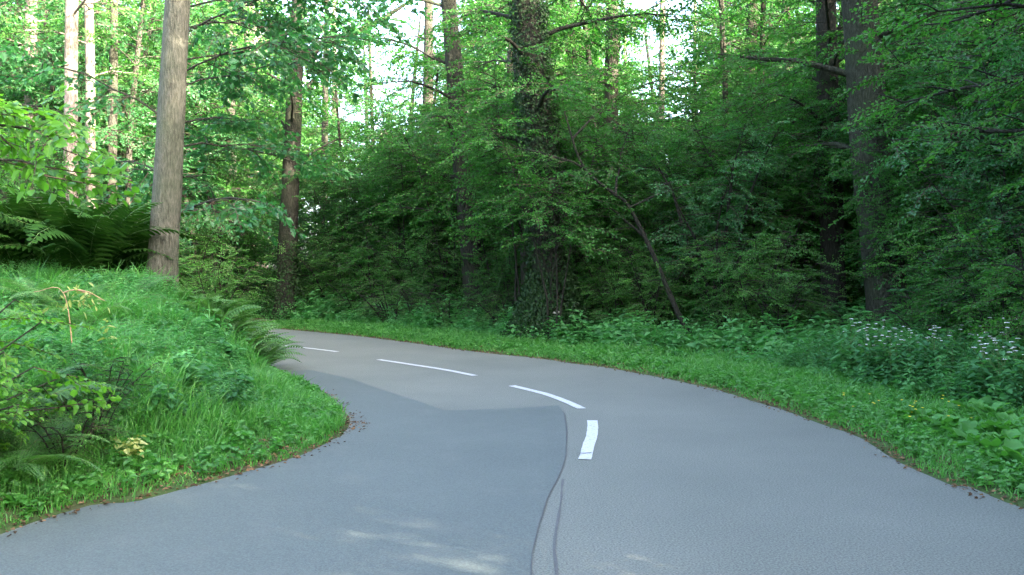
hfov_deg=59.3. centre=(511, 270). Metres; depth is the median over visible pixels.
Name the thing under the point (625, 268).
woodland bush
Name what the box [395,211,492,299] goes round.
woodland bush
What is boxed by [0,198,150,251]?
bracken
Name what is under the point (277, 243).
woodland bush
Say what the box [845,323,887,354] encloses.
cow parsley
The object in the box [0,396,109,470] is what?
fern
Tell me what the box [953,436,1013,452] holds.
dock plant
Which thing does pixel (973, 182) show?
woodland bush
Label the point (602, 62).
woodland tree
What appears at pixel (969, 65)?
woodland bush
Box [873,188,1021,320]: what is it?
woodland bush
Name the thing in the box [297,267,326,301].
woodland bush
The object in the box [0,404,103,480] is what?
fern
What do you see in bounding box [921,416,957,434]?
dock plant
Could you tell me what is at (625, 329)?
verge undergrowth
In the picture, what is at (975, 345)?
cow parsley
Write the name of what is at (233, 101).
beech tree
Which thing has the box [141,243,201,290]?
woodland bush
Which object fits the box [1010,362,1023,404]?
cow parsley
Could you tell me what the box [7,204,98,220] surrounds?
bracken
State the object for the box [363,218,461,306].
woodland bush
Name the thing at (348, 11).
woodland tree
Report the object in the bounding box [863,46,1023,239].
woodland bush
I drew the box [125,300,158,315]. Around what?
nettle clump
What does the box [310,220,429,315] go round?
woodland bush
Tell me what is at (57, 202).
woodland bush
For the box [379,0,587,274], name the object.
woodland tree
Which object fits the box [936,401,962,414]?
dock plant
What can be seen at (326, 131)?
woodland tree
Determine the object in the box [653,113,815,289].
woodland bush
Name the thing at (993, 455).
dock plant
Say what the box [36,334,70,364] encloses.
nettle clump
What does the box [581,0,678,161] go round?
woodland tree
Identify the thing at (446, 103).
slender tree
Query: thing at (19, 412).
bramble bush
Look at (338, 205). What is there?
woodland bush
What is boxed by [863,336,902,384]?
cow parsley
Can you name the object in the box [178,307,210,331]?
nettle clump
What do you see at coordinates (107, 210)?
bracken
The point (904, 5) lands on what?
woodland tree
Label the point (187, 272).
woodland bush
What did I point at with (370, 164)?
woodland bush
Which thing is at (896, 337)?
cow parsley
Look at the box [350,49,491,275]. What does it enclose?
woodland tree
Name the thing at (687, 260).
woodland bush
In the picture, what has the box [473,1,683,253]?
woodland tree
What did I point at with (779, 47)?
woodland tree
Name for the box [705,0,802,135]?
woodland tree
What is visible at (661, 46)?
birch tree
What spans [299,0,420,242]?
woodland tree
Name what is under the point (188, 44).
woodland tree
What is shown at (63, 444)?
bramble mound
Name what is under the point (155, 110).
woodland tree
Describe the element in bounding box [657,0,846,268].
woodland tree
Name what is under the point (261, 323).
fern
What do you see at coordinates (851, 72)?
oak tree
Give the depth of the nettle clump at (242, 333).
12.08 m
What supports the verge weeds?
on the ground at (74, 505)
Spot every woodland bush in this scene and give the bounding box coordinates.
[0,85,80,191]
[0,134,68,202]
[0,161,103,205]
[0,176,85,203]
[0,189,109,213]
[0,189,132,218]
[3,168,66,201]
[7,157,121,205]
[14,197,145,271]
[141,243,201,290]
[178,228,242,299]
[178,244,283,322]
[178,263,197,280]
[180,162,300,304]
[201,225,306,301]
[241,155,373,301]
[255,210,316,291]
[259,223,374,311]
[271,135,437,305]
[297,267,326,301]
[299,243,375,309]
[301,147,447,299]
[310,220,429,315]
[318,241,428,309]
[319,279,399,318]
[335,133,482,284]
[339,279,429,323]
[342,104,458,281]
[357,97,515,295]
[360,236,482,312]
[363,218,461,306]
[381,277,462,326]
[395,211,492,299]
[401,239,501,312]
[412,205,520,303]
[415,286,507,326]
[420,147,519,296]
[433,57,607,309]
[442,81,659,340]
[447,86,639,269]
[457,251,522,323]
[462,293,517,329]
[464,283,521,329]
[481,133,662,294]
[482,217,520,286]
[489,122,669,300]
[491,215,658,309]
[565,233,707,323]
[571,205,691,308]
[576,263,668,328]
[577,128,717,295]
[580,101,748,296]
[581,272,640,320]
[583,282,615,313]
[588,107,747,282]
[588,120,665,253]
[590,279,676,322]
[592,134,749,298]
[603,243,726,337]
[607,149,736,306]
[615,244,742,325]
[623,205,761,317]
[643,78,846,286]
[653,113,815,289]
[668,228,825,334]
[677,239,772,337]
[681,83,850,296]
[690,228,861,334]
[693,87,856,302]
[693,135,852,310]
[711,270,782,312]
[715,199,840,302]
[734,276,844,341]
[742,108,843,251]
[753,104,914,309]
[762,271,852,333]
[764,219,854,291]
[793,91,957,311]
[797,67,1021,320]
[803,306,885,333]
[818,1,1023,325]
[823,144,972,320]
[830,73,1022,325]
[845,215,936,303]
[857,29,1023,340]
[857,278,970,335]
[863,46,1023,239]
[863,204,1023,333]
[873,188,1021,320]
[886,16,1023,169]
[890,208,1023,338]
[892,1,1023,240]
[893,252,1020,343]
[894,171,937,290]
[898,189,1023,340]
[909,255,1023,349]
[916,211,979,314]
[950,219,1023,350]
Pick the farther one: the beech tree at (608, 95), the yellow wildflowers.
the beech tree at (608, 95)
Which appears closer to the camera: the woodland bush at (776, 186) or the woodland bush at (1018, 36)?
the woodland bush at (1018, 36)
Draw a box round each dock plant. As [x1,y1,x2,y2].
[0,493,32,505]
[226,428,253,439]
[885,409,920,418]
[889,408,927,424]
[902,408,935,418]
[915,409,941,419]
[915,413,943,424]
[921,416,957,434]
[924,413,969,428]
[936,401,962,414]
[938,407,954,411]
[938,433,960,440]
[940,420,966,435]
[947,411,988,420]
[947,427,993,444]
[950,400,990,413]
[951,421,986,437]
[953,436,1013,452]
[954,398,982,411]
[954,429,978,439]
[966,401,1010,416]
[966,445,1013,460]
[968,406,999,419]
[978,449,1008,463]
[979,405,1016,413]
[979,422,1013,432]
[982,420,1023,427]
[984,428,1020,442]
[985,432,1019,439]
[993,447,1023,468]
[994,412,1023,423]
[994,425,1009,433]
[996,419,1022,425]
[996,427,1023,430]
[996,452,1013,466]
[997,437,1023,461]
[1014,433,1023,449]
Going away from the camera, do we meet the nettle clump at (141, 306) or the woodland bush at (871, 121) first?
the nettle clump at (141, 306)
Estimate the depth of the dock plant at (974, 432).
7.93 m
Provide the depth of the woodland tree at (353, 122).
57.82 m
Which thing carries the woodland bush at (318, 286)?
on the ground at (74, 505)
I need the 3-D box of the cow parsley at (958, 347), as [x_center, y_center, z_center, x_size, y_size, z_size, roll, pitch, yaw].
[5.502,1.085,11.604,0.647,0.742,0.726,0,0,-35]
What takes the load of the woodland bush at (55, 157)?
on the ground at (74, 505)
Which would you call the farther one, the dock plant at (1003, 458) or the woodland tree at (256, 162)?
the woodland tree at (256, 162)
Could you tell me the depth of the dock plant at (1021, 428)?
7.87 m
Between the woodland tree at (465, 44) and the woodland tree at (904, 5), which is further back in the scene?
the woodland tree at (465, 44)
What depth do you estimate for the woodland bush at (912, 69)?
14.77 m
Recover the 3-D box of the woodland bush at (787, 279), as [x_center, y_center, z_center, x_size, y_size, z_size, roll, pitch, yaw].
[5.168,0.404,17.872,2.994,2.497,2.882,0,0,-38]
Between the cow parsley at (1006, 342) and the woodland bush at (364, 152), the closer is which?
the cow parsley at (1006, 342)
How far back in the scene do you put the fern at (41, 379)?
6.98 m
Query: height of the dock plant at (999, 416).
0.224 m
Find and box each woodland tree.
[0,0,119,208]
[0,0,121,195]
[0,0,123,199]
[0,0,150,202]
[0,0,155,219]
[0,0,247,274]
[1,0,207,289]
[2,0,190,165]
[3,0,268,281]
[8,1,136,74]
[56,0,195,212]
[82,0,289,296]
[105,0,284,264]
[106,45,218,251]
[120,1,310,303]
[120,55,274,283]
[121,0,244,243]
[121,0,281,267]
[153,0,351,287]
[187,30,306,291]
[191,0,352,265]
[235,0,328,237]
[263,0,367,251]
[276,72,378,264]
[277,0,409,274]
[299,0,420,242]
[330,111,445,266]
[338,27,408,227]
[343,15,440,167]
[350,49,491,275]
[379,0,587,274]
[380,0,653,275]
[395,0,461,252]
[414,0,506,134]
[435,30,507,257]
[438,0,619,259]
[444,0,707,277]
[450,22,507,162]
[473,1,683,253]
[476,0,675,232]
[503,0,643,114]
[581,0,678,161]
[593,2,666,100]
[599,99,667,232]
[603,1,678,118]
[623,27,684,122]
[639,0,714,122]
[652,0,744,138]
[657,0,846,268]
[658,57,729,257]
[671,0,845,126]
[672,0,810,153]
[695,0,839,152]
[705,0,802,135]
[732,0,945,298]
[741,0,989,93]
[766,0,1015,215]
[781,0,1020,113]
[801,0,1023,266]
[813,2,1023,196]
[843,0,1023,291]
[876,0,1023,201]
[887,0,1022,62]
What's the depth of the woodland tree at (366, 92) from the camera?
65.56 m
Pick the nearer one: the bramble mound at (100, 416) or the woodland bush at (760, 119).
the bramble mound at (100, 416)
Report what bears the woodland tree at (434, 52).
on the ground at (74, 505)
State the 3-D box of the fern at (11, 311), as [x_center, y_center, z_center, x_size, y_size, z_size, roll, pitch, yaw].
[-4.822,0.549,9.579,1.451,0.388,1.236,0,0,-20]
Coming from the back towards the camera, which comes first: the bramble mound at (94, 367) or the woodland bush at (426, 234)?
the woodland bush at (426, 234)
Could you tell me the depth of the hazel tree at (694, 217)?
19.16 m
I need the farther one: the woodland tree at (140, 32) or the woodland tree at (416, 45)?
the woodland tree at (416, 45)
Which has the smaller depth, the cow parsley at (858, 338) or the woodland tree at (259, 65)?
the cow parsley at (858, 338)
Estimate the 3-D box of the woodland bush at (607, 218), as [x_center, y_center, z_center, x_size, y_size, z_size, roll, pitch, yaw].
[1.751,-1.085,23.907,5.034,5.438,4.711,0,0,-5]
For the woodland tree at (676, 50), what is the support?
on the ground at (74, 505)
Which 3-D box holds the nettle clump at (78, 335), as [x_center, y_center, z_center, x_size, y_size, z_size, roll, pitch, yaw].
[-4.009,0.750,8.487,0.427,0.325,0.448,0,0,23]
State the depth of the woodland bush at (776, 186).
20.41 m
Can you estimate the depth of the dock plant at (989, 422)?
8.08 m
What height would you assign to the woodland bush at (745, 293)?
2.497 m
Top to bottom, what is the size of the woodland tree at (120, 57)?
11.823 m
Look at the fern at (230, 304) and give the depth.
12.45 m
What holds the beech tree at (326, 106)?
on the ground at (74, 505)
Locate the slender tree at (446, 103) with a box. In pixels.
[423,0,639,299]
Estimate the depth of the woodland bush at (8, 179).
13.98 m
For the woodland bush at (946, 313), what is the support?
on the ground at (74, 505)
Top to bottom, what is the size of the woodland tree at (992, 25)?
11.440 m
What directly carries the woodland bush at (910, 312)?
on the ground at (74, 505)
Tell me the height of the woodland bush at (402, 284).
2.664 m
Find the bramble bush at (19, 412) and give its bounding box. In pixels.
[0,299,120,449]
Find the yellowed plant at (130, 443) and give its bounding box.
[102,434,146,457]
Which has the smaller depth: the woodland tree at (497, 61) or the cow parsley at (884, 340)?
the cow parsley at (884, 340)
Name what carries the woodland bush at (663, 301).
on the ground at (74, 505)
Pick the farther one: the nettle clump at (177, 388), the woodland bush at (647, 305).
the woodland bush at (647, 305)
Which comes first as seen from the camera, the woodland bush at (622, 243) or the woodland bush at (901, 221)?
the woodland bush at (901, 221)
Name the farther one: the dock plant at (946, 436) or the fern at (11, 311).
the fern at (11, 311)
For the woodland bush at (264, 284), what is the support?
on the ground at (74, 505)
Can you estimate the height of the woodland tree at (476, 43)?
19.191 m
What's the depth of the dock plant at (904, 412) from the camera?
9.01 m
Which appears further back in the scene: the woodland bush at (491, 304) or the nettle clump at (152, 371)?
the woodland bush at (491, 304)
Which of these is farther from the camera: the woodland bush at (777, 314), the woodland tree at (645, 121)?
the woodland tree at (645, 121)
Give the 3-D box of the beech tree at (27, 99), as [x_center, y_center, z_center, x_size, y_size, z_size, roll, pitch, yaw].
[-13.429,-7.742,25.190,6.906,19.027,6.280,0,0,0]
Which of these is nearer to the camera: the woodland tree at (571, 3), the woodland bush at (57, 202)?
the woodland bush at (57, 202)
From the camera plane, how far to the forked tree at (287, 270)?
28.75 m
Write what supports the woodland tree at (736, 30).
on the ground at (74, 505)
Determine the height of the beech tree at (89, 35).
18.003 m
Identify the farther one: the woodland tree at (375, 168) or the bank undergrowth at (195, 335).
the woodland tree at (375, 168)
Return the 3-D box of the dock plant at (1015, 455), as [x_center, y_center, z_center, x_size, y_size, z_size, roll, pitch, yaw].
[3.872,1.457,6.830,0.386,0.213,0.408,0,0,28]
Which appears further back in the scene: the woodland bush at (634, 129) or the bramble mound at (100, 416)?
the woodland bush at (634, 129)
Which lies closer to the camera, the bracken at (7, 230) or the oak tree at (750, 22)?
the bracken at (7, 230)
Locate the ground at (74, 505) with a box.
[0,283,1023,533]
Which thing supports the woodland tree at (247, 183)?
on the ground at (74, 505)
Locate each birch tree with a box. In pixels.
[603,0,729,158]
[618,0,792,175]
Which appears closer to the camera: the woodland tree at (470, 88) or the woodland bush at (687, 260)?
the woodland bush at (687, 260)
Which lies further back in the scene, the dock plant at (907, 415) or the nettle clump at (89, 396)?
the dock plant at (907, 415)
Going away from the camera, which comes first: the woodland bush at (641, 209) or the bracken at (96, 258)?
the bracken at (96, 258)
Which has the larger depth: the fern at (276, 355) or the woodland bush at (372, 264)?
the woodland bush at (372, 264)
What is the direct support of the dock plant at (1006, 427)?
on the ground at (74, 505)
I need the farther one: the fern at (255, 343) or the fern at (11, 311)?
the fern at (255, 343)
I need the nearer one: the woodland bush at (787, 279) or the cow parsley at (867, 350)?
the cow parsley at (867, 350)
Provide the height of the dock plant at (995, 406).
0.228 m
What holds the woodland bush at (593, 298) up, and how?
on the ground at (74, 505)
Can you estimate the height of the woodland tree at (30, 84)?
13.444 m
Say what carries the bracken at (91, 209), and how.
on the ground at (74, 505)
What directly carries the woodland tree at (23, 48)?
on the ground at (74, 505)
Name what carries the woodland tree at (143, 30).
on the ground at (74, 505)
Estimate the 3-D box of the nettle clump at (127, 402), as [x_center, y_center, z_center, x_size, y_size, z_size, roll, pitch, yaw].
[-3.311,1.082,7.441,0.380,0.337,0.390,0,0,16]
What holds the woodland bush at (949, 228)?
on the ground at (74, 505)
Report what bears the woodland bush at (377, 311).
on the ground at (74, 505)
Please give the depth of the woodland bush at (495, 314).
21.68 m
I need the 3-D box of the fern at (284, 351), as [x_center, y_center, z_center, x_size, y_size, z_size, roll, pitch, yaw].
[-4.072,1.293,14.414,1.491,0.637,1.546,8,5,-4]
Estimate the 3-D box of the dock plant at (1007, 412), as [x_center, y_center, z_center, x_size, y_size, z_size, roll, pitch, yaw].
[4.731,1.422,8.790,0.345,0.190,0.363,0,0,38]
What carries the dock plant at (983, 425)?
on the ground at (74, 505)
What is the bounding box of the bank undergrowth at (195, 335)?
[0,257,315,495]
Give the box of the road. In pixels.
[0,329,1023,574]
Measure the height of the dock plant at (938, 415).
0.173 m
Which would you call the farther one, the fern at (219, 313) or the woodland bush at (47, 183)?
the woodland bush at (47, 183)
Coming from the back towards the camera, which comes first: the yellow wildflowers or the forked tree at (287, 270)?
the forked tree at (287, 270)
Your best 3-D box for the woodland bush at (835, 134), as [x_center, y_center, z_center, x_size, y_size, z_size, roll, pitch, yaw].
[8.454,-1.139,17.826,4.671,5.387,5.064,0,0,3]
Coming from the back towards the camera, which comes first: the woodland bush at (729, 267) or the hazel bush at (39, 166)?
the woodland bush at (729, 267)
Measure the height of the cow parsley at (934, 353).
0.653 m
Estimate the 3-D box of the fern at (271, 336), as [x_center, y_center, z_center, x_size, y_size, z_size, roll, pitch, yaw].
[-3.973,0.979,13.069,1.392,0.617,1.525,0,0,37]
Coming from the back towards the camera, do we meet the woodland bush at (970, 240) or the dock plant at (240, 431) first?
the woodland bush at (970, 240)
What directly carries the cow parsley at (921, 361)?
on the ground at (74, 505)
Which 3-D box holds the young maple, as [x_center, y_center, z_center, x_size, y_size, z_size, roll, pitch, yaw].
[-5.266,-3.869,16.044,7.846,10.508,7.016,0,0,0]
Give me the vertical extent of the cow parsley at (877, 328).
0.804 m
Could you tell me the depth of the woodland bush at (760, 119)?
25.65 m
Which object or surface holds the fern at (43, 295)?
on the ground at (74, 505)
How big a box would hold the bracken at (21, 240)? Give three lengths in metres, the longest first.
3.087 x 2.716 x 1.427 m
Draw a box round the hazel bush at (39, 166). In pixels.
[0,83,141,209]
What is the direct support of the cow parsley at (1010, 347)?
on the ground at (74, 505)
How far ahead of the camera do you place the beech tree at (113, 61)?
23.93 m
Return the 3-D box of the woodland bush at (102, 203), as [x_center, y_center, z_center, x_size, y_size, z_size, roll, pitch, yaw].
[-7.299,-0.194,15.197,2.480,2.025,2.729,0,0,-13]
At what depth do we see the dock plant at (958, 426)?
8.16 m
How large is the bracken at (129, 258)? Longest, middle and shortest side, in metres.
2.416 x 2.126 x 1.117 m
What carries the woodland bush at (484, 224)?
on the ground at (74, 505)
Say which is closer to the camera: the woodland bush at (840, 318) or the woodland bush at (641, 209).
the woodland bush at (840, 318)
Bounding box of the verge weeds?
[0,296,1023,518]
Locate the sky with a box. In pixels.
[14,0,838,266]
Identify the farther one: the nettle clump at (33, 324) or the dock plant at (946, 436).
the nettle clump at (33, 324)
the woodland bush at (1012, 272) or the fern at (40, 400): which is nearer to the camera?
the fern at (40, 400)
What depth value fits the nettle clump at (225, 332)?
10.84 m
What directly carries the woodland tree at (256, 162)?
on the ground at (74, 505)
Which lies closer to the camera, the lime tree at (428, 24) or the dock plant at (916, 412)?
the dock plant at (916, 412)
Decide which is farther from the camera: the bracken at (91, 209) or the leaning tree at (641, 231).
the leaning tree at (641, 231)
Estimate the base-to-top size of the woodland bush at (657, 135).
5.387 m
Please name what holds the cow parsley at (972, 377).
on the ground at (74, 505)
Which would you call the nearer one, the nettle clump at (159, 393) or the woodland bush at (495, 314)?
the nettle clump at (159, 393)
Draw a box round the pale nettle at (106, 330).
[98,318,121,355]
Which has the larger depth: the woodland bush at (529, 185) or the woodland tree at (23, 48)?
the woodland tree at (23, 48)
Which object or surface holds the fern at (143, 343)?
on the ground at (74, 505)
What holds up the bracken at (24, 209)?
on the ground at (74, 505)
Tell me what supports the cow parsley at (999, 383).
on the ground at (74, 505)
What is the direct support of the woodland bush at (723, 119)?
on the ground at (74, 505)
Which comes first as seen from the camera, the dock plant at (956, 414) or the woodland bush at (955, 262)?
the dock plant at (956, 414)
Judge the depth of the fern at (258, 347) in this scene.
13.38 m
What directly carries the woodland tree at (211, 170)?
on the ground at (74, 505)
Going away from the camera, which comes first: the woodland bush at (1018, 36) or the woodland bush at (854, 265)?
the woodland bush at (1018, 36)
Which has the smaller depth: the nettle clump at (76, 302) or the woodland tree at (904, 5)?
the nettle clump at (76, 302)
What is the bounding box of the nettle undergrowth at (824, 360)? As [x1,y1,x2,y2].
[766,323,1023,411]
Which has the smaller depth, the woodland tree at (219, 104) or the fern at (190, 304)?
the fern at (190, 304)
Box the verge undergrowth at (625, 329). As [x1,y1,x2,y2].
[225,287,1023,423]
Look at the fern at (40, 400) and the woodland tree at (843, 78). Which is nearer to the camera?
the fern at (40, 400)
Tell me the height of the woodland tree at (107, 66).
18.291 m
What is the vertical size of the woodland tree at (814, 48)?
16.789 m
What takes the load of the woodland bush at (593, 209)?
on the ground at (74, 505)
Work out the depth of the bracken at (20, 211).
12.60 m
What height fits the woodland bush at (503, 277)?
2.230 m
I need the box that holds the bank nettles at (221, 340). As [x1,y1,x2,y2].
[0,260,259,447]
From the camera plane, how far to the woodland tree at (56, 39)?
25.63 m
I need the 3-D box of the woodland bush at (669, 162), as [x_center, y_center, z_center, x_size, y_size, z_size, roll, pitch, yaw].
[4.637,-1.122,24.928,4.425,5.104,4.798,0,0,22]
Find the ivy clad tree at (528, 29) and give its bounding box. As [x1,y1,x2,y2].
[413,0,736,342]
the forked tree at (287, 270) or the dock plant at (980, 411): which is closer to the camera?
the dock plant at (980, 411)
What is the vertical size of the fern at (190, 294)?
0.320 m
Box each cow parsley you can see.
[828,318,879,375]
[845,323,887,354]
[846,335,880,383]
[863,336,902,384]
[864,326,899,351]
[869,331,899,359]
[871,320,907,354]
[872,334,917,380]
[874,331,920,389]
[879,326,924,361]
[894,330,929,379]
[907,327,968,367]
[907,337,948,382]
[908,325,957,383]
[920,333,957,365]
[948,342,1005,401]
[949,329,977,356]
[958,337,1012,400]
[967,336,1005,363]
[968,317,1014,348]
[969,349,1021,407]
[971,322,1023,373]
[983,334,1023,358]
[983,340,1023,407]
[995,347,1023,400]
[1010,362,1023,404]
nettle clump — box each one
[13,316,55,334]
[17,278,51,300]
[19,336,47,355]
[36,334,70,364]
[60,295,95,311]
[73,333,105,348]
[78,273,108,290]
[78,388,102,402]
[86,368,132,411]
[103,384,133,415]
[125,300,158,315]
[135,359,177,400]
[135,396,179,425]
[138,382,177,420]
[149,376,185,407]
[170,349,213,395]
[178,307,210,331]
[189,315,224,340]
[200,317,232,342]
[211,375,251,413]
[221,368,255,393]
[223,344,247,364]
[225,324,250,347]
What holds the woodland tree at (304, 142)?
on the ground at (74, 505)
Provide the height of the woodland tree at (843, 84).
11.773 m
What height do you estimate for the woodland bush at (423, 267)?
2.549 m
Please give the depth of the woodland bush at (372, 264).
27.15 m
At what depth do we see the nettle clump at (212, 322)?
10.93 m
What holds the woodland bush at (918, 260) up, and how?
on the ground at (74, 505)
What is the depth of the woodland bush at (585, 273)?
22.22 m
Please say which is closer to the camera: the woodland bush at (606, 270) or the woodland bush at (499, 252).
the woodland bush at (606, 270)
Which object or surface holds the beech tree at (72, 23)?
on the ground at (74, 505)
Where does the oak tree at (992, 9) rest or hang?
on the ground at (74, 505)
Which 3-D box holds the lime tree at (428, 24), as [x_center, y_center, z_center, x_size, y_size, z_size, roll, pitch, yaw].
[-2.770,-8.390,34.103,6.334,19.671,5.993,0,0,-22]
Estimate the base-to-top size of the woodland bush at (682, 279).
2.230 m
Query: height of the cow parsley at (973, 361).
0.743 m
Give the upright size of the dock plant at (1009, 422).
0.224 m
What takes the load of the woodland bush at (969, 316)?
on the ground at (74, 505)
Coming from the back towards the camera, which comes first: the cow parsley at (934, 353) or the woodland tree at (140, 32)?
the woodland tree at (140, 32)
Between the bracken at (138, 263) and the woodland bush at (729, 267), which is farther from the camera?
the woodland bush at (729, 267)
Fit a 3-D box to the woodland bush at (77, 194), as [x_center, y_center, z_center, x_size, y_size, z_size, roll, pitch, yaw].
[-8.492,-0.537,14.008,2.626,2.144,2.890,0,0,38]
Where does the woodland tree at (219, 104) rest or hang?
on the ground at (74, 505)
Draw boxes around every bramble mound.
[7,400,137,479]
[31,375,146,459]
[43,350,180,421]
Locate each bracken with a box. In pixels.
[0,180,99,263]
[0,186,201,265]
[0,187,180,256]
[0,191,110,270]
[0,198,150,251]
[0,199,37,231]
[0,202,179,272]
[0,209,145,271]
[0,216,49,274]
[1,194,80,212]
[2,204,118,233]
[6,205,121,219]
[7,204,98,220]
[9,201,187,268]
[28,204,170,271]
[116,259,133,270]
[118,260,145,270]
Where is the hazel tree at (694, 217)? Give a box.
[598,118,797,324]
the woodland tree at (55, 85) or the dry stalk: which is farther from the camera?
the woodland tree at (55, 85)
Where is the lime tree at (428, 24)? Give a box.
[371,0,489,154]
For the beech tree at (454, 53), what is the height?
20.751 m
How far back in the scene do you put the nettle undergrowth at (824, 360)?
11.74 m
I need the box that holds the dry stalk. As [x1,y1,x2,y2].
[35,282,109,353]
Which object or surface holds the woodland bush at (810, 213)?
on the ground at (74, 505)
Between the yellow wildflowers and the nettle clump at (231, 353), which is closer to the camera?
the yellow wildflowers
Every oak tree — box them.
[145,0,189,286]
[653,0,1023,327]
[671,0,815,136]
[840,0,1023,198]
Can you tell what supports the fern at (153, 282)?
on the ground at (74, 505)
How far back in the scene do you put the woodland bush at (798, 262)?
21.88 m
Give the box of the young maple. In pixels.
[0,0,427,246]
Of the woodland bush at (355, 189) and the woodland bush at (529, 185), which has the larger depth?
the woodland bush at (355, 189)
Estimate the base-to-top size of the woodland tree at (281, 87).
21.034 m
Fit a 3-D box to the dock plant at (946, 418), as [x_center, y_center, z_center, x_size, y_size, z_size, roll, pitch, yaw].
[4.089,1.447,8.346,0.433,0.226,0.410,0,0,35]
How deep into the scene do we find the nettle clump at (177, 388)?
7.98 m
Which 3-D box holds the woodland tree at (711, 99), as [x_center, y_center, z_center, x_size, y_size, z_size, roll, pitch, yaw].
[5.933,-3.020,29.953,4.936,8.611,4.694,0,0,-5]
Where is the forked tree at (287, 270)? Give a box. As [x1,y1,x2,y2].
[187,0,406,319]
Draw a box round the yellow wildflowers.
[869,394,971,417]
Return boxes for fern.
[0,277,85,309]
[0,307,127,331]
[0,378,122,430]
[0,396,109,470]
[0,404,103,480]
[1,364,109,401]
[1,372,112,398]
[2,281,117,319]
[20,296,150,326]
[26,329,157,345]
[40,288,162,311]
[52,311,163,341]
[98,274,177,302]
[146,299,187,306]
[163,274,240,312]
[165,289,202,300]
[175,282,254,320]
[179,298,204,308]
[182,298,265,325]
[198,289,253,311]
[223,309,272,335]
[224,313,267,332]
[235,325,282,347]
[237,307,277,328]
[239,316,283,345]
[252,324,292,355]
[253,331,304,365]
[261,335,305,360]
[264,322,287,349]
[267,342,297,363]
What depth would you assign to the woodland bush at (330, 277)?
28.58 m
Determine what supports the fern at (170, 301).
on the ground at (74, 505)
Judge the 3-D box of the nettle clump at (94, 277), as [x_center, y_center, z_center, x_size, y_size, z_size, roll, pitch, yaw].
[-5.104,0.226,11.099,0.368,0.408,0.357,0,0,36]
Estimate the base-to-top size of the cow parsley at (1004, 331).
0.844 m
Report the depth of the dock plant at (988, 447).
7.32 m
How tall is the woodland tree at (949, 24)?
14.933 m
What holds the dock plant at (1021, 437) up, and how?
on the ground at (74, 505)
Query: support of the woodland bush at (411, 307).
on the ground at (74, 505)
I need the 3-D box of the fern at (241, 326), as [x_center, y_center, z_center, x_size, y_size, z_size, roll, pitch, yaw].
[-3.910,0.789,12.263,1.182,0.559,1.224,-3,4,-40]
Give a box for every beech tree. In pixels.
[0,0,147,190]
[0,0,164,207]
[37,0,187,210]
[61,0,152,199]
[151,1,329,273]
[262,0,395,267]
[311,0,618,316]
[545,0,742,220]
[724,0,987,323]
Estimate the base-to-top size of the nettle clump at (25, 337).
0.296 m
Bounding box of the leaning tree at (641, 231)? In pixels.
[495,90,712,335]
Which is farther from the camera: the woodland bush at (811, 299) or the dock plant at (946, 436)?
the woodland bush at (811, 299)
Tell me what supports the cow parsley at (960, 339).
on the ground at (74, 505)
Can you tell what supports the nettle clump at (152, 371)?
on the ground at (74, 505)
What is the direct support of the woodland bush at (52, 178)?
on the ground at (74, 505)
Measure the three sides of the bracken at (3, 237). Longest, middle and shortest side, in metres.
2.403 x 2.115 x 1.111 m
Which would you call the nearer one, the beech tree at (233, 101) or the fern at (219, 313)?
the fern at (219, 313)
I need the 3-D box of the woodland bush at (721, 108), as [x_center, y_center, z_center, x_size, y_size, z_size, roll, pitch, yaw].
[7.018,-1.482,23.872,5.234,6.043,5.594,0,0,31]
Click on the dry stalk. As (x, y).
(76, 289)
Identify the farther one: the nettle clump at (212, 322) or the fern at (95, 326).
the nettle clump at (212, 322)
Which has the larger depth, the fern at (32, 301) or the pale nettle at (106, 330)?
the fern at (32, 301)
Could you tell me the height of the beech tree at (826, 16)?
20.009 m
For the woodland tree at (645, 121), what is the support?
on the ground at (74, 505)
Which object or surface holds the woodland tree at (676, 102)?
on the ground at (74, 505)
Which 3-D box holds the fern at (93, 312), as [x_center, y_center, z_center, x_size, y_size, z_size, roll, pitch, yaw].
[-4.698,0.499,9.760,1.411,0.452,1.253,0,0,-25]
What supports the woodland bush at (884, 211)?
on the ground at (74, 505)
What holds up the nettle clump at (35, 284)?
on the ground at (74, 505)
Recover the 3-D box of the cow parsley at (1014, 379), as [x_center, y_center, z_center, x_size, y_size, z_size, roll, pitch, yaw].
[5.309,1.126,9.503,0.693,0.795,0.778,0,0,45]
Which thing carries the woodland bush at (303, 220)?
on the ground at (74, 505)
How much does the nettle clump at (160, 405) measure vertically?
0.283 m
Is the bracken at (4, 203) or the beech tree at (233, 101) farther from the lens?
the beech tree at (233, 101)
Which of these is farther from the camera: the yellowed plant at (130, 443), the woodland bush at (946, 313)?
the woodland bush at (946, 313)
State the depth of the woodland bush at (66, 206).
14.57 m
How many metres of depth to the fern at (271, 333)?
14.50 m
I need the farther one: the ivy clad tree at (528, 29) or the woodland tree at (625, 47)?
the woodland tree at (625, 47)
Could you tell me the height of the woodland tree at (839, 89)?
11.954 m
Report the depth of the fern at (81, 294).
10.41 m
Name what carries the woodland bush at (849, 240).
on the ground at (74, 505)
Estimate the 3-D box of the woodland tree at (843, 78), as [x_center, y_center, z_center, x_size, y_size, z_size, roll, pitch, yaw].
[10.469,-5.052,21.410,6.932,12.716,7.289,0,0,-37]
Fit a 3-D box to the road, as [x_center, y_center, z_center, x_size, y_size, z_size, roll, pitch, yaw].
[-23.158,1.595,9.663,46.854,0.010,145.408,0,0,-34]
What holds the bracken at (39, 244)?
on the ground at (74, 505)
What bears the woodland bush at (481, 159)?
on the ground at (74, 505)
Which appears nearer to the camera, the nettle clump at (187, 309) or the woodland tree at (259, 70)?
the nettle clump at (187, 309)

